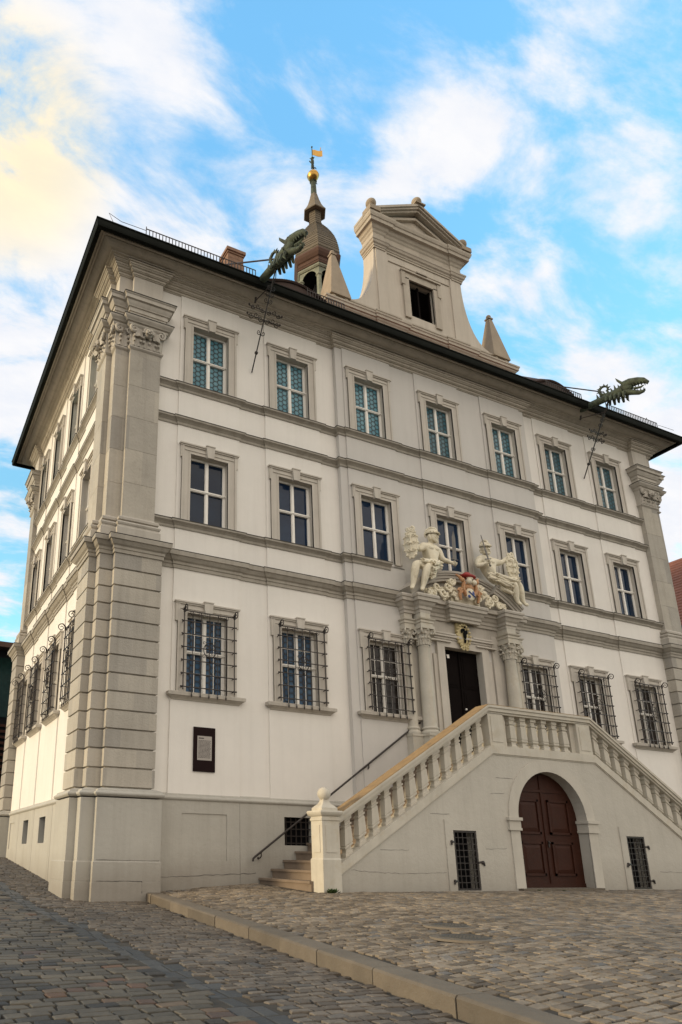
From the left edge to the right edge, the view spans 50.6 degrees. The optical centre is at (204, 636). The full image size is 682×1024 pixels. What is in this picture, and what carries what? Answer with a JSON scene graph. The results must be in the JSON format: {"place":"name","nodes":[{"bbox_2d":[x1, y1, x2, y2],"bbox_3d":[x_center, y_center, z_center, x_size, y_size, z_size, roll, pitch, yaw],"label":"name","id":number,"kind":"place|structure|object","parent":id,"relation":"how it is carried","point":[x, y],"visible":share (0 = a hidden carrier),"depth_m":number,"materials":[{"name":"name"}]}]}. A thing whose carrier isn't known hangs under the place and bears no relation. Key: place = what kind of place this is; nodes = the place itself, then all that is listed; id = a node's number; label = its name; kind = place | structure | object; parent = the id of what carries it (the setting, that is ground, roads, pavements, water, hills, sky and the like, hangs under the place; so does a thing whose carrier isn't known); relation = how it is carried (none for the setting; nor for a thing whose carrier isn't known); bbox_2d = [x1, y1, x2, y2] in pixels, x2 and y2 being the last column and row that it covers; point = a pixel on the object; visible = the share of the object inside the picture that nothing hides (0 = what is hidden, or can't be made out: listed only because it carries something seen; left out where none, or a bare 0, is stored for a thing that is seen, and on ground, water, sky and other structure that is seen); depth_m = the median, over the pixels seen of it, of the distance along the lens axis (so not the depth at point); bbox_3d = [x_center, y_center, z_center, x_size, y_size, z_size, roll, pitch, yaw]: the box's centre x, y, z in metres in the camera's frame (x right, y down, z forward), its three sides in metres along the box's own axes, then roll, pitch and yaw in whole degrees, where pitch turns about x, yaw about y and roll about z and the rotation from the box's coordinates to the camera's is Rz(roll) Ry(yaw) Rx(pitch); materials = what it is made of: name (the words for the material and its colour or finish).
{"place":"outdoors","nodes":[
{"label":"outdoors","id":0,"kind":"place"},
{"bbox_2d":[0,891,257,1023],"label":"street paving","id":1,"kind":"structure","parent":0,"point":[72,956],"depth_m":6.17,"materials":[{"name":"grey stone"}]},
{"bbox_2d":[0,857,464,1023],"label":"footway paving","id":2,"kind":"structure","parent":0,"point":[269,977],"depth_m":7.45,"materials":[{"name":"grey stone"}]},
{"bbox_2d":[0,869,468,1023],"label":"street ground","id":3,"kind":"structure","parent":0,"point":[217,1003],"depth_m":6.68,"materials":[{"name":"grey stone"}]},
{"bbox_2d":[0,641,12,787],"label":"dark building","id":4,"kind":"structure","parent":3,"relation":"on","point":[6,662],"depth_m":39.45,"materials":[{"name":"green glass"}]},
{"bbox_2d":[0,657,12,717],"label":"window","id":5,"kind":"structure","parent":4,"relation":"in","point":[5,663],"depth_m":39.53,"materials":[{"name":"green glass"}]},
{"bbox_2d":[0,882,302,1023],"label":"drain strip paving","id":6,"kind":"structure","parent":3,"relation":"on","point":[239,1009],"depth_m":7.00,"materials":[{"name":"grey stone"}]},
{"bbox_2d":[0,0,681,642],"label":"sky","id":7,"kind":"structure","parent":0,"point":[545,136],"materials":[{"name":"blue"}]},
{"bbox_2d":[160,883,681,1023],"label":"terrace paving","id":8,"kind":"structure","parent":0,"point":[612,935],"depth_m":8.11,"materials":[{"name":"grey stone"}]},
{"bbox_2d":[324,888,339,892],"bbox_3d":[2.292,4.590,12.661,0.286,0.092,0.253,8,-19,-23],"label":"weed","id":9,"kind":"object","parent":8,"relation":"on","point":[333,891],"visible":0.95,"depth_m":12.62,"materials":[{"name":"green plant"}]},
{"bbox_2d":[422,923,475,929],"bbox_3d":[3.094,3.647,8.837,0.680,0.036,0.680,8,-19,-23],"label":"manhole cover","id":10,"kind":"object","parent":8,"relation":"on","point":[448,926],"visible":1,"depth_m":8.69,"materials":[{"name":"metal"}]},
{"bbox_2d":[429,934,497,942],"bbox_3d":[2.988,3.455,8.044,0.800,0.036,0.800,8,-19,-23],"label":"manhole cover","id":11,"kind":"object","parent":8,"relation":"on","point":[464,938],"visible":0.96,"depth_m":7.88,"materials":[{"name":"metal"}]},
{"bbox_2d":[202,884,673,1023],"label":"terrace ground","id":12,"kind":"structure","parent":0,"point":[506,998],"depth_m":7.08,"materials":[{"name":"grey stone"}]},
{"bbox_2d":[0,146,681,901],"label":"town hall","id":13,"kind":"structure","parent":12,"relation":"on","point":[238,480],"depth_m":18.30,"materials":[{"name":"white paint"}]},
{"bbox_2d":[12,669,30,746],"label":"window","id":14,"kind":"structure","parent":13,"relation":"in","point":[21,701],"depth_m":21.93,"materials":[{"name":"stone"}]},
{"bbox_2d":[28,549,41,614],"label":"window","id":15,"kind":"structure","parent":13,"relation":"in","point":[36,562],"depth_m":23.57,"materials":[{"name":"stone"}]},
{"bbox_2d":[25,651,45,737],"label":"window","id":16,"kind":"structure","parent":13,"relation":"in","point":[35,691],"depth_m":20.04,"materials":[{"name":"stone"}]},
{"bbox_2d":[37,449,50,512],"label":"window","id":17,"kind":"structure","parent":13,"relation":"in","point":[44,467],"depth_m":24.71,"materials":[{"name":"stone"}]},
{"bbox_2d":[41,522,56,593],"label":"window","id":18,"kind":"structure","parent":13,"relation":"in","point":[51,532],"depth_m":21.68,"materials":[{"name":"stone"}]},
{"bbox_2d":[40,630,63,725],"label":"window","id":19,"kind":"structure","parent":13,"relation":"in","point":[51,681],"depth_m":18.15,"materials":[{"name":"stone"}]},
{"bbox_2d":[51,414,65,482],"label":"window","id":20,"kind":"structure","parent":13,"relation":"in","point":[59,434],"depth_m":22.82,"materials":[{"name":"stone"}]},
{"bbox_2d":[57,489,74,568],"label":"window","id":21,"kind":"structure","parent":13,"relation":"in","point":[66,510],"depth_m":19.79,"materials":[{"name":"stone"}]},
{"bbox_2d":[58,610,75,711],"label":"window","id":22,"kind":"structure","parent":13,"relation":"in","point":[64,706],"depth_m":16.52,"materials":[{"name":"stone"}]},
{"bbox_2d":[66,374,83,451],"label":"window","id":23,"kind":"structure","parent":13,"relation":"in","point":[75,398],"depth_m":20.93,"materials":[{"name":"stone"}]},
{"bbox_2d":[76,449,92,539],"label":"window","id":24,"kind":"structure","parent":13,"relation":"in","point":[85,474],"depth_m":17.97,"materials":[{"name":"stone"}]},
{"bbox_2d":[85,350,98,411],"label":"window","id":25,"kind":"structure","parent":13,"relation":"in","point":[92,385],"depth_m":19.19,"materials":[{"name":"stone"}]},
{"bbox_2d":[193,727,214,772],"bbox_3d":[-0.015,2.422,15.083,0.510,0.950,0.039,8,-19,-23],"label":"information plaque","id":26,"kind":"object","parent":13,"relation":"attached to","point":[203,749],"visible":1,"depth_m":15.06,"materials":[{"name":"brown metal"}]},
{"bbox_2d":[166,599,245,705],"bbox_3d":[0.061,0.324,15.708,1.870,2.310,0.581,8,-19,-23],"label":"window","id":27,"kind":"structure","parent":13,"relation":"in","point":[206,642],"depth_m":15.78,"materials":[{"name":"stone"}]},
{"bbox_2d":[179,441,239,530],"bbox_3d":[0.072,-3.612,17.043,1.590,2.160,0.360,8,-19,-23],"label":"window","id":28,"kind":"structure","parent":13,"relation":"in","point":[208,493],"depth_m":17.11,"materials":[{"name":"stone"}]},
{"bbox_2d":[183,314,238,396],"bbox_3d":[0.123,-7.201,18.164,1.590,2.160,0.360,8,-19,-23],"label":"window","id":29,"kind":"structure","parent":13,"relation":"in","point":[210,348],"depth_m":18.25,"materials":[{"name":"stone"}]},
{"bbox_2d":[266,342,316,420],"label":"window","id":30,"kind":"structure","parent":13,"relation":"in","point":[291,373],"depth_m":19.19,"materials":[{"name":"stone"}]},
{"bbox_2d":[267,464,321,548],"bbox_3d":[2.298,-3.286,17.988,1.590,2.160,0.360,8,-19,-23],"label":"window","id":31,"kind":"structure","parent":13,"relation":"in","point":[295,509],"depth_m":18.06,"materials":[{"name":"stone"}]},
{"bbox_2d":[265,615,336,715],"bbox_3d":[2.286,0.651,16.653,1.870,2.310,0.581,8,-19,-23],"label":"window","id":32,"kind":"structure","parent":13,"relation":"in","point":[300,685],"depth_m":16.73,"materials":[{"name":"stone"}]},
{"bbox_2d":[252,722,420,861],"bbox_3d":[3.163,3.442,16.187,4.787,3.374,0.200,8,-19,-23],"label":"iron handrail","id":33,"kind":"object","parent":13,"relation":"attached to","point":[332,793],"visible":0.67,"depth_m":16.01,"materials":[{"name":"black metal"}]},
{"bbox_2d":[344,365,392,440],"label":"window","id":34,"kind":"structure","parent":13,"relation":"in","point":[368,393],"depth_m":20.04,"materials":[{"name":"stone"}]},
{"bbox_2d":[350,483,402,566],"bbox_3d":[4.595,-2.991,18.828,1.590,2.160,0.360,8,-19,-23],"label":"window","id":35,"kind":"structure","parent":13,"relation":"in","point":[376,511],"depth_m":18.90,"materials":[{"name":"stone"}]},
{"bbox_2d":[357,628,422,722],"bbox_3d":[4.583,0.946,17.493,1.870,2.310,0.581,8,-19,-23],"label":"window","id":36,"kind":"structure","parent":13,"relation":"in","point":[382,686],"depth_m":17.54,"materials":[{"name":"stone"}]},
{"bbox_2d":[402,526,457,590],"bbox_3d":[6.061,-2.081,18.675,1.755,2.081,0.651,8,-19,-23],"label":"statue","id":37,"kind":"object","parent":13,"relation":"on","point":[429,564],"visible":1,"depth_m":18.56,"materials":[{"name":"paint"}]},
{"bbox_2d":[416,389,462,461],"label":"window","id":38,"kind":"structure","parent":13,"relation":"in","point":[439,420],"depth_m":21.04,"materials":[{"name":"stone"}]},
{"bbox_2d":[426,503,475,575],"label":"window","id":39,"kind":"structure","parent":13,"relation":"in","point":[447,520],"depth_m":19.96,"materials":[{"name":"stone"}]},
{"bbox_2d":[474,536,528,605],"bbox_3d":[8.279,-1.820,19.661,1.640,1.938,0.540,6,-18,-16],"label":"statue","id":40,"kind":"object","parent":13,"relation":"on","point":[486,564],"visible":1,"depth_m":19.55,"materials":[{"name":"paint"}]},
{"bbox_2d":[482,412,526,480],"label":"window","id":41,"kind":"structure","parent":13,"relation":"in","point":[503,436],"depth_m":22.05,"materials":[{"name":"stone"}]},
{"bbox_2d":[495,521,542,593],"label":"window","id":42,"kind":"structure","parent":13,"relation":"in","point":[520,541],"depth_m":20.97,"materials":[{"name":"stone"}]},
{"bbox_2d":[520,655,560,732],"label":"window","id":43,"kind":"structure","parent":13,"relation":"in","point":[538,675],"depth_m":19.74,"materials":[{"name":"stone"}]},
{"bbox_2d":[535,433,577,498],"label":"window","id":44,"kind":"structure","parent":13,"relation":"in","point":[555,458],"depth_m":23.09,"materials":[{"name":"stone"}]},
{"bbox_2d":[550,538,595,607],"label":"window","id":45,"kind":"structure","parent":13,"relation":"in","point":[571,559],"depth_m":21.97,"materials":[{"name":"stone"}]},
{"bbox_2d":[568,665,623,744],"bbox_3d":[11.444,1.996,20.543,1.870,2.310,0.581,8,-19,-23],"label":"window","id":46,"kind":"structure","parent":13,"relation":"in","point":[591,686],"depth_m":20.71,"materials":[{"name":"stone"}]},
{"bbox_2d":[587,451,628,513],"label":"window","id":47,"kind":"structure","parent":13,"relation":"in","point":[606,471],"depth_m":24.04,"materials":[{"name":"stone"}]},
{"bbox_2d":[604,552,647,618],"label":"window","id":48,"kind":"structure","parent":13,"relation":"in","point":[624,575],"depth_m":22.91,"materials":[{"name":"stone"}]},
{"bbox_2d":[624,674,678,752],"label":"window","id":49,"kind":"structure","parent":13,"relation":"in","point":[645,693],"depth_m":21.54,"materials":[{"name":"stone"}]},
{"bbox_2d":[146,892,582,1023],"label":"kerb","id":50,"kind":"structure","parent":12,"relation":"on","point":[466,1004],"depth_m":6.55,"materials":[{"name":"stone"}]},
{"bbox_2d":[258,704,681,892],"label":"staircase","id":51,"kind":"structure","parent":12,"relation":"on","point":[497,809],"depth_m":15.30,"materials":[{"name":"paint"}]},
{"bbox_2d":[518,773,586,887],"bbox_3d":[7.652,4.321,15.748,2.120,2.490,0.137,8,-19,-23],"label":"arched door","id":52,"kind":"structure","parent":51,"relation":"in","point":[552,857],"depth_m":15.75,"materials":[{"name":"brown wood"}]},
{"bbox_2d":[669,558,681,625],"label":"neighbour house","id":53,"kind":"structure","parent":12,"relation":"on","point":[676,569],"depth_m":34.59,"materials":[{"name":"red paint"}]}
]}

